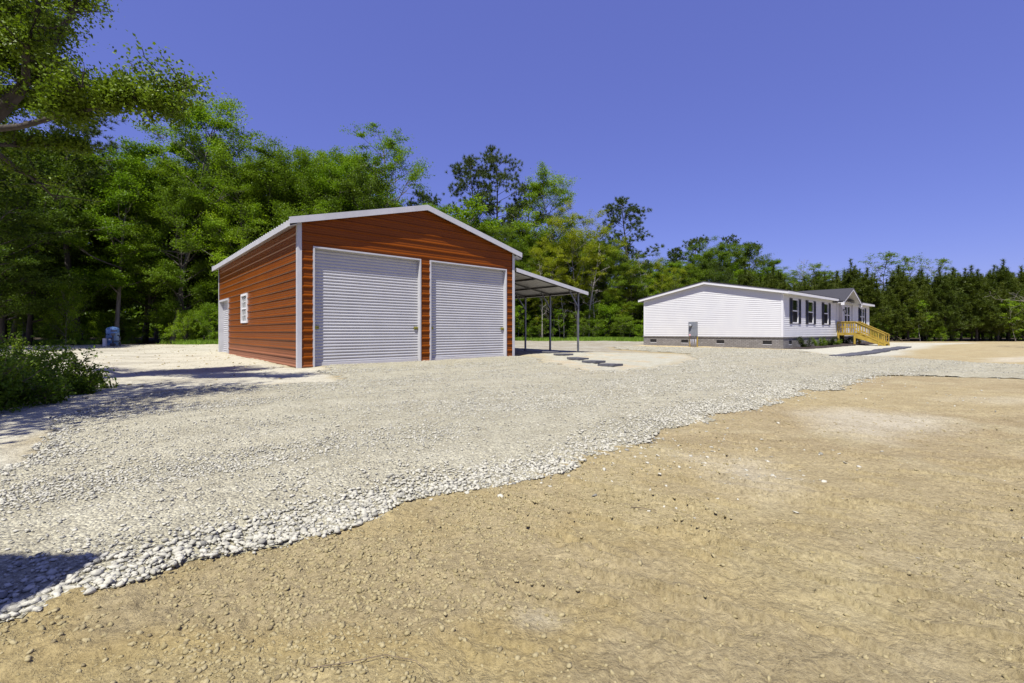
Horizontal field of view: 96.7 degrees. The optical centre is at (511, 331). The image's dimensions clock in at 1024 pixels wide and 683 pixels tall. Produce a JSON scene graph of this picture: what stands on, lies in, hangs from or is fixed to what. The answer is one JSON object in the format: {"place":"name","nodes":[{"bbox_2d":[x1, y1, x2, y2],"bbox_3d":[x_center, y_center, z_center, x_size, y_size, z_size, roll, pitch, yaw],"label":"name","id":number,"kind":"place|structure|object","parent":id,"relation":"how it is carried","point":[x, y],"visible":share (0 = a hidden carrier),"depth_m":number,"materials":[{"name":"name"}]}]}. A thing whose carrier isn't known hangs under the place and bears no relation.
{"place":"outdoors","nodes":[
{"label":"outdoors","id":0,"kind":"place"},
{"bbox_2d":[0,337,1023,682],"bbox_3d":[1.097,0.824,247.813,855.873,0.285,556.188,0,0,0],"label":"ground","id":1,"kind":"structure","parent":0,"point":[940,651],"depth_m":1.82,"materials":[{"name":"soil"}]},
{"bbox_2d":[4,311,59,339],"bbox_3d":[-32.495,-0.342,30.797,3.209,2.558,2.776,0,0,-1],"label":"undergrowth shrub","id":2,"kind":"object","parent":1,"relation":"on","point":[25,324],"visible":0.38,"depth_m":30.60,"materials":[{"name":"green plant"}]},
{"bbox_2d":[0,331,71,367],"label":"shrub","id":3,"kind":"object","parent":1,"relation":"on","point":[13,345],"visible":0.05,"depth_m":7.79,"materials":[{"name":"green plant"}]},
{"bbox_2d":[1,364,77,407],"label":"shrub","id":4,"kind":"object","parent":1,"relation":"on","point":[58,390],"visible":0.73,"depth_m":5.68,"materials":[{"name":"green plant"}]},
{"bbox_2d":[0,332,82,412],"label":"shrub","id":5,"kind":"object","parent":1,"relation":"on","point":[10,386],"visible":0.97,"depth_m":5.32,"materials":[{"name":"green plant"}]},
{"bbox_2d":[0,139,86,317],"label":"broadleaf tree","id":6,"kind":"object","parent":1,"relation":"on","point":[15,238],"visible":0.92,"depth_m":22.04,"materials":[{"name":"green plant"}]},
{"bbox_2d":[1,117,91,341],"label":"broadleaf tree","id":7,"kind":"object","parent":1,"relation":"on","point":[6,318],"visible":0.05,"depth_m":32.38,"materials":[{"name":"green plant"}]},
{"bbox_2d":[0,331,96,391],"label":"shrub","id":8,"kind":"object","parent":1,"relation":"on","point":[45,354],"visible":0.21,"depth_m":6.54,"materials":[{"name":"green plant"}]},
{"bbox_2d":[0,150,120,340],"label":"broadleaf tree","id":9,"kind":"object","parent":1,"relation":"on","point":[44,252],"visible":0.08,"depth_m":31.87,"materials":[{"name":"green plant"}]},
{"bbox_2d":[18,345,103,389],"bbox_3d":[-6.685,0.569,6.782,0.997,0.803,0.989,0,0,-9],"label":"shrub","id":10,"kind":"object","parent":1,"relation":"on","point":[76,368],"visible":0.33,"depth_m":6.78,"materials":[{"name":"green plant"}]},
{"bbox_2d":[0,129,121,342],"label":"broadleaf tree","id":11,"kind":"object","parent":1,"relation":"on","point":[32,302],"visible":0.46,"depth_m":25.79,"materials":[{"name":"green plant"}]},
{"bbox_2d":[0,124,122,344],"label":"broadleaf tree","id":12,"kind":"object","parent":1,"relation":"on","point":[30,321],"visible":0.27,"depth_m":29.76,"materials":[{"name":"green plant"}]},
{"bbox_2d":[36,272,94,344],"bbox_3d":[-27.771,-1.277,28.227,2.800,4.939,3.472,0,0,-34],"label":"undergrowth shrub","id":13,"kind":"object","parent":1,"relation":"on","point":[67,292],"visible":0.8,"depth_m":28.26,"materials":[{"name":"green plant"}]},
{"bbox_2d":[0,109,144,340],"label":"pine tree","id":14,"kind":"object","parent":1,"relation":"on","point":[67,259],"visible":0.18,"depth_m":30.78,"materials":[{"name":"green plant"}]},
{"bbox_2d":[52,366,107,394],"bbox_3d":[-6.581,0.732,6.847,0.796,0.472,0.768,0,0,-40],"label":"shrub","id":15,"kind":"object","parent":1,"relation":"on","point":[90,385],"visible":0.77,"depth_m":6.81,"materials":[{"name":"green plant"}]},
{"bbox_2d":[13,129,172,322],"bbox_3d":[-31.247,-6.489,32.837,11.420,14.937,9.985,0,0,14],"label":"broadleaf tree","id":16,"kind":"object","parent":1,"relation":"on","point":[102,307],"visible":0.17,"depth_m":32.46,"materials":[{"name":"green plant"}]},
{"bbox_2d":[83,320,123,342],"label":"undergrowth shrub","id":17,"kind":"object","parent":1,"relation":"on","point":[106,325],"visible":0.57,"depth_m":31.42,"materials":[{"name":"green plant"}]},
{"bbox_2d":[83,311,138,342],"bbox_3d":[-27.993,-0.294,31.877,4.077,2.630,3.289,0,0,38],"label":"undergrowth shrub","id":18,"kind":"object","parent":1,"relation":"on","point":[102,316],"visible":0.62,"depth_m":31.63,"materials":[{"name":"green plant"}]},
{"bbox_2d":[44,135,179,343],"bbox_3d":[-26.517,-6.383,31.420,7.659,14.674,7.123,0,0,-17],"label":"broadleaf tree","id":19,"kind":"object","parent":1,"relation":"on","point":[133,159],"visible":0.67,"depth_m":30.52,"materials":[{"name":"green plant"}]},
{"bbox_2d":[100,326,124,345],"bbox_3d":[-23.484,0.285,26.910,1.248,1.215,0.860,0,0,0],"label":"pressure tank","id":20,"kind":"object","parent":1,"relation":"on","point":[112,337],"visible":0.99,"depth_m":26.70,"materials":[{"name":"blue metal"}]},
{"bbox_2d":[0,0,226,208],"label":"oak tree","id":21,"kind":"object","parent":1,"relation":"on","point":[50,85],"visible":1,"depth_m":7.27,"materials":[{"name":"green plant"}]},
{"bbox_2d":[110,316,150,342],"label":"undergrowth shrub","id":22,"kind":"object","parent":1,"relation":"on","point":[137,318],"visible":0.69,"depth_m":32.14,"materials":[{"name":"green plant"}]},
{"bbox_2d":[76,158,215,342],"bbox_3d":[-26.749,-6.143,33.414,9.513,14.221,8.062,0,0,28],"label":"broadleaf tree","id":23,"kind":"object","parent":1,"relation":"on","point":[150,284],"visible":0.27,"depth_m":32.21,"materials":[{"name":"green plant"}]},
{"bbox_2d":[104,156,210,339],"bbox_3d":[-27.849,-6.507,37.325,9.980,14.920,8.458,0,0,-22],"label":"broadleaf tree","id":24,"kind":"object","parent":1,"relation":"on","point":[143,301],"visible":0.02,"depth_m":36.21,"materials":[{"name":"green plant"}]},
{"bbox_2d":[139,308,189,341],"bbox_3d":[-24.120,-0.396,32.869,4.410,2.825,3.558,0,0,-38],"label":"undergrowth shrub","id":25,"kind":"object","parent":1,"relation":"on","point":[161,322],"visible":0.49,"depth_m":31.97,"materials":[{"name":"green plant"}]},
{"bbox_2d":[114,155,238,340],"bbox_3d":[-23.065,-5.501,32.018,7.790,12.939,6.601,0,0,25],"label":"broadleaf tree","id":26,"kind":"object","parent":1,"relation":"on","point":[164,275],"visible":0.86,"depth_m":31.08,"materials":[{"name":"green plant"}]},
{"bbox_2d":[149,137,213,309],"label":"broadleaf tree","id":27,"kind":"object","parent":1,"relation":"on","point":[172,146],"visible":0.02,"depth_m":45.92,"materials":[{"name":"green plant"}]},
{"bbox_2d":[97,93,266,342],"bbox_3d":[-23.678,-8.577,35.036,10.941,19.132,10.469,0,0,-12],"label":"broadleaf tree","id":28,"kind":"object","parent":1,"relation":"on","point":[201,116],"visible":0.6,"depth_m":32.73,"materials":[{"name":"green plant"}]},
{"bbox_2d":[168,307,197,341],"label":"undergrowth shrub","id":29,"kind":"object","parent":1,"relation":"on","point":[187,316],"visible":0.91,"depth_m":30.63,"materials":[{"name":"green plant"}]},
{"bbox_2d":[164,309,216,340],"bbox_3d":[-22.343,-0.346,31.792,3.459,2.726,4.287,0,0,27],"label":"undergrowth shrub","id":30,"kind":"object","parent":1,"relation":"on","point":[185,328],"visible":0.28,"depth_m":31.27,"materials":[{"name":"green plant"}]},
{"bbox_2d":[152,129,236,337],"bbox_3d":[-25.807,-8.098,38.907,8.778,18.115,8.752,0,0,-1],"label":"pine tree","id":31,"kind":"object","parent":1,"relation":"on","point":[193,159],"visible":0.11,"depth_m":38.00,"materials":[{"name":"green plant"}]},
{"bbox_2d":[189,302,217,340],"bbox_3d":[-20.581,-0.561,31.120,1.828,3.223,2.266,0,0,24],"label":"undergrowth shrub","id":32,"kind":"object","parent":1,"relation":"on","point":[207,312],"visible":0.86,"depth_m":30.73,"materials":[{"name":"green plant"}]},
{"bbox_2d":[163,167,265,312],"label":"broadleaf tree","id":33,"kind":"object","parent":1,"relation":"on","point":[205,276],"visible":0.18,"depth_m":32.99,"materials":[{"name":"green plant"}]},
{"bbox_2d":[195,169,278,304],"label":"broadleaf tree","id":34,"kind":"object","parent":1,"relation":"on","point":[218,256],"visible":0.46,"depth_m":31.81,"materials":[{"name":"green plant"}]},
{"bbox_2d":[196,136,317,276],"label":"broadleaf tree","id":35,"kind":"object","parent":1,"relation":"on","point":[249,172],"visible":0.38,"depth_m":32.25,"materials":[{"name":"green plant"}]},
{"bbox_2d":[192,135,335,257],"bbox_3d":[-18.237,-7.144,34.178,10.878,16.262,9.218,0,0,13],"label":"broadleaf tree","id":36,"kind":"object","parent":1,"relation":"on","point":[267,154],"visible":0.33,"depth_m":32.63,"materials":[{"name":"green plant"}]},
{"bbox_2d":[265,153,356,231],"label":"broadleaf tree","id":37,"kind":"object","parent":1,"relation":"on","point":[311,170],"visible":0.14,"depth_m":34.25,"materials":[{"name":"green plant"}]},
{"bbox_2d":[262,145,359,214],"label":"broadleaf tree","id":38,"kind":"object","parent":1,"relation":"on","point":[323,153],"visible":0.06,"depth_m":36.98,"materials":[{"name":"green plant"}]},
{"bbox_2d":[6,336,643,344],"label":"grass","id":39,"kind":"structure","parent":1,"relation":"on","point":[213,341],"depth_m":30.89,"materials":[{"name":"green plant"}]},
{"bbox_2d":[288,163,362,215],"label":"broadleaf tree","id":40,"kind":"object","parent":1,"relation":"on","point":[321,183],"visible":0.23,"depth_m":33.78,"materials":[{"name":"green plant"}]},
{"bbox_2d":[291,162,405,214],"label":"broadleaf tree","id":41,"kind":"object","parent":1,"relation":"on","point":[380,186],"visible":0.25,"depth_m":32.63,"materials":[{"name":"green plant"}]},
{"bbox_2d":[212,205,521,367],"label":"metal garage","id":42,"kind":"structure","parent":1,"relation":"on","point":[412,283],"depth_m":13.65,"materials":[{"name":"red metal"}]},
{"bbox_2d":[219,298,228,353],"bbox_3d":[-11.974,-0.185,19.063,0.196,2.340,2.030,0,0,-42],"label":"rollup door","id":43,"kind":"structure","parent":42,"relation":"in","point":[223,304],"depth_m":19.71,"materials":[{"name":"white metal"}]},
{"bbox_2d":[241,293,247,322],"bbox_3d":[-9.463,-0.830,16.123,0.104,1.030,0.960,0,0,-42],"label":"window","id":44,"kind":"structure","parent":42,"relation":"in","point":[244,301],"depth_m":16.23,"materials":[{"name":"white plastic"}]},
{"bbox_2d":[313,246,420,366],"bbox_3d":[-4.025,-0.627,12.912,3.175,3.224,0.196,0,0,-42],"label":"rollup door","id":45,"kind":"structure","parent":42,"relation":"in","point":[367,306],"depth_m":12.86,"materials":[{"name":"white metal"}]},
{"bbox_2d":[430,260,506,359],"bbox_3d":[-1.424,-0.627,15.213,3.140,3.224,0.196,0,0,-42],"label":"rollup door","id":46,"kind":"structure","parent":42,"relation":"in","point":[468,303],"depth_m":15.21,"materials":[{"name":"white metal"}]},
{"bbox_2d":[337,121,434,208],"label":"broadleaf tree","id":47,"kind":"object","parent":1,"relation":"on","point":[398,158],"visible":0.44,"depth_m":36.23,"materials":[{"name":"green plant"}]},
{"bbox_2d":[401,188,441,206],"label":"tree","id":48,"kind":"object","parent":1,"relation":"on","point":[426,198],"visible":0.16,"depth_m":42.12,"materials":[{"name":"green plant"}]},
{"bbox_2d":[448,194,502,229],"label":"sapling","id":49,"kind":"object","parent":1,"relation":"on","point":[474,203],"visible":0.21,"depth_m":41.45,"materials":[{"name":"green plant"}]},
{"bbox_2d":[440,153,517,240],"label":"pine tree","id":50,"kind":"object","parent":1,"relation":"on","point":[484,174],"visible":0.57,"depth_m":45.94,"materials":[{"name":"green plant"}]},
{"bbox_2d":[469,217,525,267],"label":"broadleaf tree","id":51,"kind":"object","parent":1,"relation":"on","point":[484,230],"visible":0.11,"depth_m":41.12,"materials":[{"name":"green plant"}]},
{"bbox_2d":[467,144,534,241],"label":"pine tree","id":52,"kind":"object","parent":1,"relation":"on","point":[489,158],"visible":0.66,"depth_m":46.72,"materials":[{"name":"green plant"}]},
{"bbox_2d":[0,345,1023,682],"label":"dirt clods","id":53,"kind":"object","parent":1,"relation":"on","point":[286,597],"visible":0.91,"depth_m":1.65,"materials":[{"name":"beige soil"}]},
{"bbox_2d":[0,346,1023,622],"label":"gravel drive","id":54,"kind":"structure","parent":1,"relation":"on","point":[490,438],"depth_m":3.86,"materials":[{"name":"grey gravel"}]},
{"bbox_2d":[0,445,620,621],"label":"coarse gravel","id":55,"kind":"structure","parent":54,"relation":"on","point":[97,577],"depth_m":2.41,"materials":[{"name":"grey gravel"}]},
{"bbox_2d":[30,346,1023,448],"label":"gravel stones","id":56,"kind":"object","parent":54,"relation":"on","point":[664,420],"visible":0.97,"depth_m":6.10,"materials":[{"name":"gravel"}]},
{"bbox_2d":[7,286,1020,337],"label":"wood","id":57,"kind":"object","parent":1,"relation":"on","point":[135,311],"visible":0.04,"depth_m":57.24,"materials":[{"name":"green plant"}]},
{"bbox_2d":[502,231,548,335],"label":"broadleaf tree","id":58,"kind":"object","parent":1,"relation":"on","point":[519,241],"visible":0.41,"depth_m":43.51,"materials":[{"name":"green plant"}]},
{"bbox_2d":[500,183,558,336],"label":"pine tree","id":59,"kind":"object","parent":1,"relation":"on","point":[516,200],"visible":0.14,"depth_m":48.79,"materials":[{"name":"green plant"}]},
{"bbox_2d":[493,159,598,337],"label":"broadleaf tree","id":60,"kind":"object","parent":1,"relation":"on","point":[543,174],"visible":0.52,"depth_m":45.17,"materials":[{"name":"green plant"}]},
{"bbox_2d":[517,237,580,337],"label":"broadleaf tree","id":61,"kind":"object","parent":1,"relation":"on","point":[542,248],"visible":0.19,"depth_m":44.65,"materials":[{"name":"green plant"}]},
{"bbox_2d":[522,237,579,337],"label":"broadleaf tree","id":62,"kind":"object","parent":1,"relation":"on","point":[537,252],"visible":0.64,"depth_m":42.26,"materials":[{"name":"green plant"}]},
{"bbox_2d":[515,268,587,351],"bbox_3d":[-1.964,-0.699,21.846,4.030,3.207,11.030,0,0,-42],"label":"carport","id":63,"kind":"object","parent":1,"relation":"on","point":[529,284],"visible":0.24,"depth_m":18.92,"materials":[{"name":"white paint"}]},
{"bbox_2d":[544,241,604,338],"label":"broadleaf tree","id":64,"kind":"object","parent":1,"relation":"on","point":[567,297],"visible":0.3,"depth_m":44.21,"materials":[{"name":"green plant"}]},
{"bbox_2d":[540,199,613,335],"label":"broadleaf tree","id":65,"kind":"object","parent":1,"relation":"on","point":[573,234],"visible":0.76,"depth_m":41.99,"materials":[{"name":"green plant"}]},
{"bbox_2d":[565,309,598,336],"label":"undergrowth shrub","id":66,"kind":"object","parent":1,"relation":"on","point":[587,312],"visible":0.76,"depth_m":42.27,"materials":[{"name":"green plant"}]},
{"bbox_2d":[563,239,626,333],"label":"broadleaf tree","id":67,"kind":"object","parent":1,"relation":"on","point":[605,299],"visible":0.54,"depth_m":43.61,"materials":[{"name":"green plant"}]},
{"bbox_2d":[588,227,624,329],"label":"broadleaf tree","id":68,"kind":"object","parent":1,"relation":"on","point":[620,268],"visible":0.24,"depth_m":45.47,"materials":[{"name":"green plant"}]},
{"bbox_2d":[582,302,639,336],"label":"undergrowth shrub","id":69,"kind":"object","parent":1,"relation":"on","point":[602,310],"visible":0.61,"depth_m":42.55,"materials":[{"name":"green plant"}]},
{"bbox_2d":[578,236,644,336],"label":"broadleaf tree","id":70,"kind":"object","parent":1,"relation":"on","point":[629,271],"visible":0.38,"depth_m":44.59,"materials":[{"name":"green plant"}]},
{"bbox_2d":[594,195,663,336],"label":"pine tree","id":71,"kind":"object","parent":1,"relation":"on","point":[633,209],"visible":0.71,"depth_m":48.19,"materials":[{"name":"green plant"}]},
{"bbox_2d":[609,254,651,336],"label":"broadleaf tree","id":72,"kind":"object","parent":1,"relation":"on","point":[641,294],"visible":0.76,"depth_m":44.70,"materials":[{"name":"green plant"}]},
{"bbox_2d":[639,271,666,320],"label":"broadleaf tree","id":73,"kind":"object","parent":1,"relation":"on","point":[652,291],"visible":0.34,"depth_m":45.30,"materials":[{"name":"green plant"}]},
{"bbox_2d":[633,252,673,316],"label":"broadleaf tree","id":74,"kind":"object","parent":1,"relation":"on","point":[650,271],"visible":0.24,"depth_m":46.63,"materials":[{"name":"green plant"}]},
{"bbox_2d":[645,262,692,293],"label":"broadleaf tree","id":75,"kind":"object","parent":1,"relation":"on","point":[673,271],"visible":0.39,"depth_m":43.68,"materials":[{"name":"green plant"}]},
{"bbox_2d":[662,247,698,286],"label":"pine tree","id":76,"kind":"object","parent":1,"relation":"on","point":[672,258],"visible":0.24,"depth_m":52.95,"materials":[{"name":"green plant"}]},
{"bbox_2d":[664,259,707,289],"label":"broadleaf tree","id":77,"kind":"object","parent":1,"relation":"on","point":[696,279],"visible":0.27,"depth_m":43.81,"materials":[{"name":"green plant"}]},
{"bbox_2d":[666,234,713,271],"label":"pine tree","id":78,"kind":"object","parent":1,"relation":"on","point":[696,241],"visible":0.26,"depth_m":52.95,"materials":[{"name":"green plant"}]},
{"bbox_2d":[672,258,731,288],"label":"broadleaf tree","id":79,"kind":"object","parent":1,"relation":"on","point":[706,266],"visible":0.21,"depth_m":43.80,"materials":[{"name":"green plant"}]},
{"bbox_2d":[681,244,736,284],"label":"broadleaf tree","id":80,"kind":"object","parent":1,"relation":"on","point":[696,257],"visible":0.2,"depth_m":50.34,"materials":[{"name":"green plant"}]},
{"bbox_2d":[397,370,1023,558],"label":"scattered stones","id":81,"kind":"object","parent":1,"relation":"on","point":[604,469],"visible":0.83,"depth_m":3.36,"materials":[{"name":"stone"}]},
{"bbox_2d":[698,235,749,283],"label":"broadleaf tree","id":82,"kind":"object","parent":1,"relation":"on","point":[721,248],"visible":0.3,"depth_m":48.93,"materials":[{"name":"green plant"}]},
{"bbox_2d":[736,265,761,286],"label":"young pine","id":83,"kind":"object","parent":1,"relation":"on","point":[747,280],"visible":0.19,"depth_m":45.01,"materials":[{"name":"green plant"}]},
{"bbox_2d":[718,241,781,283],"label":"broadleaf tree","id":84,"kind":"object","parent":1,"relation":"on","point":[746,257],"visible":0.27,"depth_m":50.09,"materials":[{"name":"green plant"}]},
{"bbox_2d":[638,281,874,348],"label":"manufactured house","id":85,"kind":"structure","parent":1,"relation":"on","point":[731,315],"depth_m":26.08,"materials":[{"name":"white plastic"}]},
{"bbox_2d":[688,322,697,346],"bbox_3d":[10.242,0.174,25.834,0.340,1.480,0.480,0,0,-41],"label":"electric meter","id":86,"kind":"object","parent":85,"relation":"attached to","point":[692,329],"visible":0.9,"depth_m":25.80,"materials":[{"name":"grey metal"}]},
{"bbox_2d":[789,262,830,287],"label":"sapling","id":87,"kind":"object","parent":1,"relation":"on","point":[816,265],"visible":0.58,"depth_m":44.79,"materials":[{"name":"green plant"}]},
{"bbox_2d":[841,258,863,301],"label":"young pine","id":88,"kind":"object","parent":1,"relation":"on","point":[850,275],"visible":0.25,"depth_m":40.61,"materials":[{"name":"green plant"}]},
{"bbox_2d":[837,321,889,345],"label":"porch steps","id":89,"kind":"structure","parent":1,"relation":"on","point":[861,335],"depth_m":28.48,"materials":[{"name":"yellow wood"}]},
{"bbox_2d":[854,266,901,332],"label":"young pine","id":90,"kind":"object","parent":1,"relation":"on","point":[870,286],"visible":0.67,"depth_m":37.96,"materials":[{"name":"green plant"}]},
{"bbox_2d":[858,251,910,339],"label":"sapling","id":91,"kind":"object","parent":1,"relation":"on","point":[889,255],"visible":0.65,"depth_m":41.39,"materials":[{"name":"green plant"}]},
{"bbox_2d":[874,286,924,340],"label":"young pine","id":92,"kind":"object","parent":1,"relation":"on","point":[890,296],"visible":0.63,"depth_m":38.14,"materials":[{"name":"green plant"}]},
{"bbox_2d":[877,265,926,339],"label":"young pine","id":93,"kind":"object","parent":1,"relation":"on","point":[895,277],"visible":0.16,"depth_m":39.54,"materials":[{"name":"green plant"}]},
{"bbox_2d":[891,270,932,340],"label":"young pine","id":94,"kind":"object","parent":1,"relation":"on","point":[904,287],"visible":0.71,"depth_m":37.97,"materials":[{"name":"green plant"}]},
{"bbox_2d":[899,252,932,339],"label":"sapling","id":95,"kind":"object","parent":1,"relation":"on","point":[905,259],"visible":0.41,"depth_m":41.80,"materials":[{"name":"green plant"}]},
{"bbox_2d":[909,268,952,340],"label":"young pine","id":96,"kind":"object","parent":1,"relation":"on","point":[917,280],"visible":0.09,"depth_m":39.35,"materials":[{"name":"green plant"}]},
{"bbox_2d":[911,279,952,337],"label":"young pine","id":97,"kind":"object","parent":1,"relation":"on","point":[929,294],"visible":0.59,"depth_m":37.91,"materials":[{"name":"green plant"}]},
{"bbox_2d":[923,267,982,340],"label":"young pine","id":98,"kind":"object","parent":1,"relation":"on","point":[942,285],"visible":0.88,"depth_m":37.46,"materials":[{"name":"green plant"}]},
{"bbox_2d":[946,267,994,340],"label":"young pine","id":99,"kind":"object","parent":1,"relation":"on","point":[957,290],"visible":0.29,"depth_m":38.31,"materials":[{"name":"green plant"}]},
{"bbox_2d":[951,265,1016,340],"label":"young pine","id":100,"kind":"object","parent":1,"relation":"on","point":[979,294],"visible":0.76,"depth_m":37.58,"materials":[{"name":"green plant"}]},
{"bbox_2d":[978,258,1023,340],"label":"young pine","id":101,"kind":"object","parent":1,"relation":"on","point":[1002,275],"visible":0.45,"depth_m":38.46,"materials":[{"name":"green plant"}]},
{"bbox_2d":[980,282,1023,340],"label":"young pine","id":102,"kind":"object","parent":1,"relation":"on","point":[1003,292],"visible":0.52,"depth_m":37.43,"materials":[{"name":"green plant"}]},
{"bbox_2d":[989,268,1023,340],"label":"young pine","id":103,"kind":"object","parent":1,"relation":"on","point":[1014,289],"visible":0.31,"depth_m":38.15,"materials":[{"name":"green plant"}]},
{"bbox_2d":[995,299,1023,341],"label":"sapling","id":104,"kind":"object","parent":1,"relation":"on","point":[1009,305],"visible":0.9,"depth_m":36.80,"materials":[{"name":"green plant"}]},
{"bbox_2d":[0,0,1023,289],"label":"sky","id":105,"kind":"structure","parent":0,"point":[830,133],"materials":[{"name":"blue"}]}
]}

